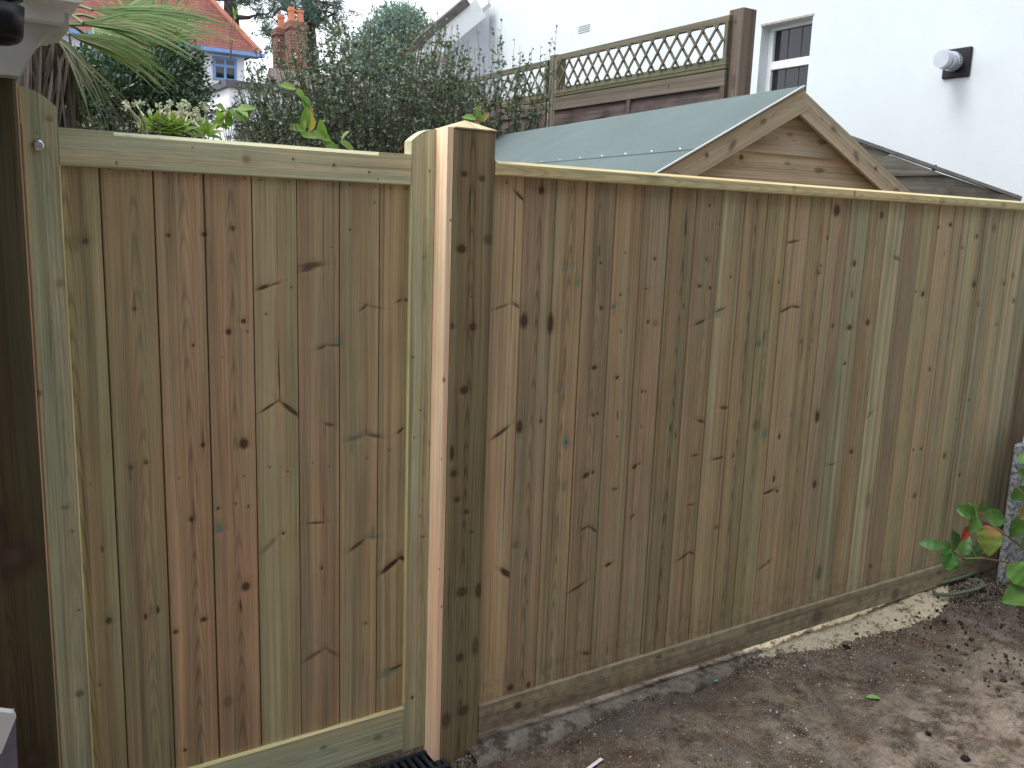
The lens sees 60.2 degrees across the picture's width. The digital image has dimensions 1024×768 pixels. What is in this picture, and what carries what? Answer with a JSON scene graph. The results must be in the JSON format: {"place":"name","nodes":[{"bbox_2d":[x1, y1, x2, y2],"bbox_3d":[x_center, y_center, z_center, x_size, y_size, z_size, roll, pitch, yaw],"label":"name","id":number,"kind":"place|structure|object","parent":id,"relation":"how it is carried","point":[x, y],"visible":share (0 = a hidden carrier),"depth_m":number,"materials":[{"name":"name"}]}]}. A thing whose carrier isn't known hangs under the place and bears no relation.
{"place":"outdoors","nodes":[
{"label":"outdoors","id":0,"kind":"place"},
{"bbox_2d":[0,0,82,86],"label":"house eave corner","id":1,"kind":"object","parent":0,"point":[46,22],"visible":0.66,"depth_m":1.76,"materials":[{"name":"white paint"}]},
{"bbox_2d":[0,0,24,45],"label":"downpipe","id":2,"kind":"object","parent":1,"relation":"attached to","point":[12,14],"visible":1,"depth_m":1.63,"materials":[{"name":"black plastic"}]},
{"bbox_2d":[62,0,264,86],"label":"red roofed house","id":3,"kind":"structure","parent":0,"point":[222,67],"depth_m":24.77,"materials":[{"name":"tile"}]},
{"bbox_2d":[213,56,236,80],"bbox_3d":[-8.104,-8.885,24.928,0.657,0.632,0.043,-5,12,-32],"label":"window","id":4,"kind":"structure","parent":3,"relation":"in","point":[223,68],"depth_m":24.91,"materials":[{"name":"blue paint"}]},
{"bbox_2d":[271,14,284,68],"bbox_3d":[-7.276,-7.679,27.993,0.500,7.618,0.500,-5,12,-32],"label":"chimney","id":5,"kind":"object","parent":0,"point":[277,33],"visible":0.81,"depth_m":27.26,"materials":[{"name":"orange brick"}]},
{"bbox_2d":[278,82,312,113],"bbox_3d":[-1.144,-1.484,4.691,0.070,0.222,0.183,10,13,37],"label":"leafy sprig","id":6,"kind":"object","parent":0,"point":[305,102],"visible":0.83,"depth_m":4.70,"materials":[{"name":"green plant"}]},
{"bbox_2d":[267,67,369,93],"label":"brown tile roof","id":7,"kind":"structure","parent":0,"point":[276,74],"depth_m":26.01,"materials":[{"name":"brown tile"}]},
{"bbox_2d":[216,0,472,95],"label":"sky","id":8,"kind":"structure","parent":0,"point":[432,7],"materials":[{"name":"white"}]},
{"bbox_2d":[467,647,762,767],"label":"concrete path","id":9,"kind":"structure","parent":0,"point":[501,744],"depth_m":2.99,"materials":[{"name":"grey concrete"}]},
{"bbox_2d":[343,567,1023,767],"bbox_3d":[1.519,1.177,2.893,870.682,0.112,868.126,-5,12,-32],"label":"ground","id":10,"kind":"structure","parent":0,"point":[901,738],"depth_m":3.03,"materials":[{"name":"soil"}]},
{"bbox_2d":[0,78,60,767],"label":"hinge post","id":11,"kind":"object","parent":10,"relation":"on","point":[27,683],"visible":0.86,"depth_m":1.96,"materials":[{"name":"brown wood"}]},
{"bbox_2d":[0,707,17,767],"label":"white meter box","id":12,"kind":"object","parent":11,"relation":"attached to","point":[8,748],"visible":1,"depth_m":1.94,"materials":[{"name":"plastic"}]},
{"bbox_2d":[71,108,166,135],"bbox_3d":[-1.288,-0.166,3.307,0.682,1.686,0.668,-5,12,-32],"label":"cotoneaster","id":13,"kind":"object","parent":10,"relation":"on","point":[127,127],"visible":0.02,"depth_m":3.12,"materials":[{"name":"green plant"}]},
{"bbox_2d":[20,0,249,131],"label":"fan palm","id":14,"kind":"object","parent":10,"relation":"on","point":[49,73],"visible":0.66,"depth_m":4.67,"materials":[{"name":"green plant"}]},
{"bbox_2d":[65,29,224,138],"bbox_3d":[-2.691,-1.156,6.249,1.342,2.668,1.441,-5,12,-32],"label":"evergreen bush","id":15,"kind":"object","parent":10,"relation":"on","point":[129,84],"visible":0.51,"depth_m":5.83,"materials":[{"name":"green plant"}]},
{"bbox_2d":[121,99,222,138],"bbox_3d":[-1.302,-1.017,3.372,0.361,0.149,0.209,-5,12,-32],"label":"fatsia","id":16,"kind":"object","parent":10,"relation":"on","point":[173,124],"visible":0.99,"depth_m":3.34,"materials":[{"name":"green plant"}]},
{"bbox_2d":[210,104,255,140],"bbox_3d":[-1.367,-1.258,4.335,0.221,0.237,0.085,-1,11,-17],"label":"leafy sprig","id":17,"kind":"object","parent":10,"relation":"on","point":[239,112],"visible":0.95,"depth_m":4.32,"materials":[{"name":"green plant"}]},
{"bbox_2d":[215,0,285,26],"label":"pine tree","id":18,"kind":"object","parent":10,"relation":"on","point":[228,5],"visible":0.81,"depth_m":31.77,"materials":[{"name":"green plant"}]},
{"bbox_2d":[218,116,323,147],"bbox_3d":[-0.954,-0.370,4.263,1.007,1.763,0.728,-5,12,-32],"label":"cotoneaster","id":19,"kind":"object","parent":10,"relation":"on","point":[240,139],"visible":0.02,"depth_m":3.94,"materials":[{"name":"green plant"}]},
{"bbox_2d":[289,106,352,149],"bbox_3d":[-0.900,-1.167,4.179,0.328,0.274,0.073,-4,12,-28],"label":"leafy sprig","id":20,"kind":"object","parent":19,"relation":"attached to","point":[307,119],"visible":0.84,"depth_m":4.16,"materials":[{"name":"green plant"}]},
{"bbox_2d":[65,56,504,148],"bbox_3d":[-2.532,-1.941,9.681,6.258,3.421,1.969,-5,12,-32],"label":"hedge","id":21,"kind":"object","parent":10,"relation":"on","point":[373,101],"visible":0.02,"depth_m":9.76,"materials":[{"name":"green plant"}]},
{"bbox_2d":[191,79,394,140],"bbox_3d":[-4.679,-4.666,21.548,5.568,4.233,4.260,-5,12,-32],"label":"flat roofed annex","id":22,"kind":"object","parent":10,"relation":"on","point":[225,90],"visible":0.1,"depth_m":18.39,"materials":[{"name":"white paint"}]},
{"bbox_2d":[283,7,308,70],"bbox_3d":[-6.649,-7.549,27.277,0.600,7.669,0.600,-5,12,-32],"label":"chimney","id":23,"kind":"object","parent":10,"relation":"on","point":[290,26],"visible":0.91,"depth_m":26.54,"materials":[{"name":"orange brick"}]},
{"bbox_2d":[248,0,361,72],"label":"pine tree","id":24,"kind":"object","parent":10,"relation":"on","point":[313,17],"visible":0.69,"depth_m":34.83,"materials":[{"name":"green plant"}]},
{"bbox_2d":[228,5,494,153],"bbox_3d":[-0.932,-1.198,5.925,2.175,2.786,1.132,-5,12,-32],"label":"cotoneaster shrub","id":25,"kind":"object","parent":10,"relation":"on","point":[340,118],"visible":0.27,"depth_m":5.55,"materials":[{"name":"green plant"}]},
{"bbox_2d":[229,2,237,60],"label":"leafy sprig","id":26,"kind":"object","parent":25,"relation":"attached to","point":[235,12],"visible":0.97,"depth_m":5.21,"materials":[{"name":"green plant"}]},
{"bbox_2d":[462,105,488,124],"bbox_3d":[-0.217,-1.576,5.493,0.180,0.322,0.084,-5,12,-32],"label":"leafy sprig","id":27,"kind":"object","parent":25,"relation":"attached to","point":[471,117],"visible":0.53,"depth_m":5.50,"materials":[{"name":"green plant"}]},
{"bbox_2d":[330,0,434,95],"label":"conifer tree","id":28,"kind":"object","parent":10,"relation":"on","point":[389,14],"visible":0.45,"depth_m":32.56,"materials":[{"name":"green plant"}]},
{"bbox_2d":[370,750,450,767],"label":"drain channel","id":29,"kind":"object","parent":10,"relation":"on","point":[420,759],"visible":0.84,"depth_m":2.68,"materials":[{"name":"plastic"}]},
{"bbox_2d":[422,120,496,766],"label":"gate post","id":30,"kind":"object","parent":10,"relation":"on","point":[464,198],"visible":0.87,"depth_m":2.53,"materials":[{"name":"brown wood"}]},
{"bbox_2d":[17,86,435,767],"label":"garden gate","id":31,"kind":"structure","parent":30,"relation":"attached to","point":[233,352],"depth_m":2.26,"materials":[{"name":"brown wood"}]},
{"bbox_2d":[465,18,561,137],"bbox_3d":[-0.065,-1.210,6.366,0.863,2.708,0.489,-5,12,-32],"label":"cotoneaster shrub","id":32,"kind":"object","parent":10,"relation":"on","point":[517,112],"visible":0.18,"depth_m":6.18,"materials":[{"name":"green plant"}]},
{"bbox_2d":[587,758,602,767],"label":"paper scrap","id":33,"kind":"object","parent":10,"relation":"on","point":[596,762],"visible":1,"depth_m":2.71,"materials":[{"name":"white paper"}]},
{"bbox_2d":[440,7,756,133],"bbox_3d":[0.335,-1.294,7.113,0.157,2.624,3.846,-5,12,-32],"label":"trellis fence","id":34,"kind":"object","parent":10,"relation":"on","point":[728,74],"visible":0.24,"depth_m":5.99,"materials":[{"name":"brown wood"}]},
{"bbox_2d":[449,657,769,767],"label":"dirt crumbs","id":35,"kind":"object","parent":10,"relation":"on","point":[469,758],"visible":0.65,"depth_m":2.89,"materials":[{"name":"brown soil"}]},
{"bbox_2d":[495,85,910,192],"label":"garden shed","id":36,"kind":"structure","parent":10,"relation":"on","point":[796,135],"depth_m":3.79,"materials":[{"name":"brown wood"}]},
{"bbox_2d":[852,136,1021,200],"bbox_3d":[2.240,-1.000,4.664,0.983,0.570,0.030,2,11,0],"label":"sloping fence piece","id":37,"kind":"object","parent":36,"relation":"attached to","point":[910,176],"visible":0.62,"depth_m":4.65,"materials":[{"name":"brown wood"}]},
{"bbox_2d":[397,0,1023,441],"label":"white house","id":38,"kind":"structure","parent":10,"relation":"on","point":[937,82],"depth_m":7.02,"materials":[{"name":"paint"}]},
{"bbox_2d":[765,19,812,91],"bbox_3d":[2.451,-2.577,7.761,0.060,1.120,0.555,-5,12,-32],"label":"window","id":39,"kind":"structure","parent":38,"relation":"in","point":[789,44],"depth_m":7.75,"materials":[{"name":"grey glass"}]},
{"bbox_2d":[475,570,1023,767],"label":"gravel chips","id":40,"kind":"object","parent":10,"relation":"on","point":[738,715],"visible":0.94,"depth_m":3.13,"materials":[{"name":"brown gravel"}]},
{"bbox_2d":[477,161,1023,734],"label":"board fence","id":41,"kind":"object","parent":10,"relation":"on","point":[727,415],"visible":0.99,"depth_m":3.11,"materials":[{"name":"brown wood"}]},
{"bbox_2d":[743,583,949,657],"bbox_3d":[1.513,1.007,3.728,1.336,0.082,0.207,-5,12,-32],"label":"sawdust heap","id":42,"kind":"object","parent":10,"relation":"on","point":[838,630],"visible":0.8,"depth_m":3.74,"materials":[{"name":"beige wood"}]},
{"bbox_2d":[842,644,850,649],"bbox_3d":[1.351,1.066,3.567,0.034,0.027,0.035,4,11,13],"label":"dark clod","id":43,"kind":"object","parent":10,"relation":"on","point":[847,647],"visible":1,"depth_m":3.56,"materials":[{"name":"black soil"}]},
{"bbox_2d":[739,578,1003,687],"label":"sawdust flecks","id":44,"kind":"object","parent":10,"relation":"on","point":[866,640],"visible":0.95,"depth_m":3.61,"materials":[{"name":"beige wood"}]},
{"bbox_2d":[866,694,880,698],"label":"fallen leaf","id":45,"kind":"object","parent":10,"relation":"on","point":[870,696],"visible":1,"depth_m":3.16,"materials":[{"name":"green plant"}]},
{"bbox_2d":[851,571,1023,697],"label":"soil clods","id":46,"kind":"object","parent":10,"relation":"on","point":[945,620],"visible":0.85,"depth_m":3.71,"materials":[{"name":"brown soil"}]},
{"bbox_2d":[932,571,984,596],"bbox_3d":[2.081,0.922,4.078,0.425,0.037,0.173,-5,12,-32],"label":"garden hose","id":47,"kind":"object","parent":10,"relation":"on","point":[974,589],"visible":0.96,"depth_m":4.03,"materials":[{"name":"green rubber"}]},
{"bbox_2d":[960,754,970,761],"bbox_3d":[1.440,1.192,2.808,0.031,0.021,0.029,-5,12,-32],"label":"dark clod","id":48,"kind":"object","parent":10,"relation":"on","point":[964,758],"visible":1,"depth_m":2.80,"materials":[{"name":"brown soil"}]},
{"bbox_2d":[918,451,1023,605],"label":"hydrangea","id":49,"kind":"object","parent":10,"relation":"on","point":[989,539],"visible":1,"depth_m":2.73,"materials":[{"name":"green plant"}]},
{"bbox_2d":[994,345,1023,567],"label":"fence post","id":50,"kind":"object","parent":10,"relation":"on","point":[1017,433],"visible":0.12,"depth_m":4.20,"materials":[{"name":"brown wood"}]},
{"bbox_2d":[996,442,1023,583],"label":"concrete block","id":51,"kind":"structure","parent":10,"relation":"on","point":[1011,551],"depth_m":4.07,"materials":[{"name":"grey concrete"}]}
]}

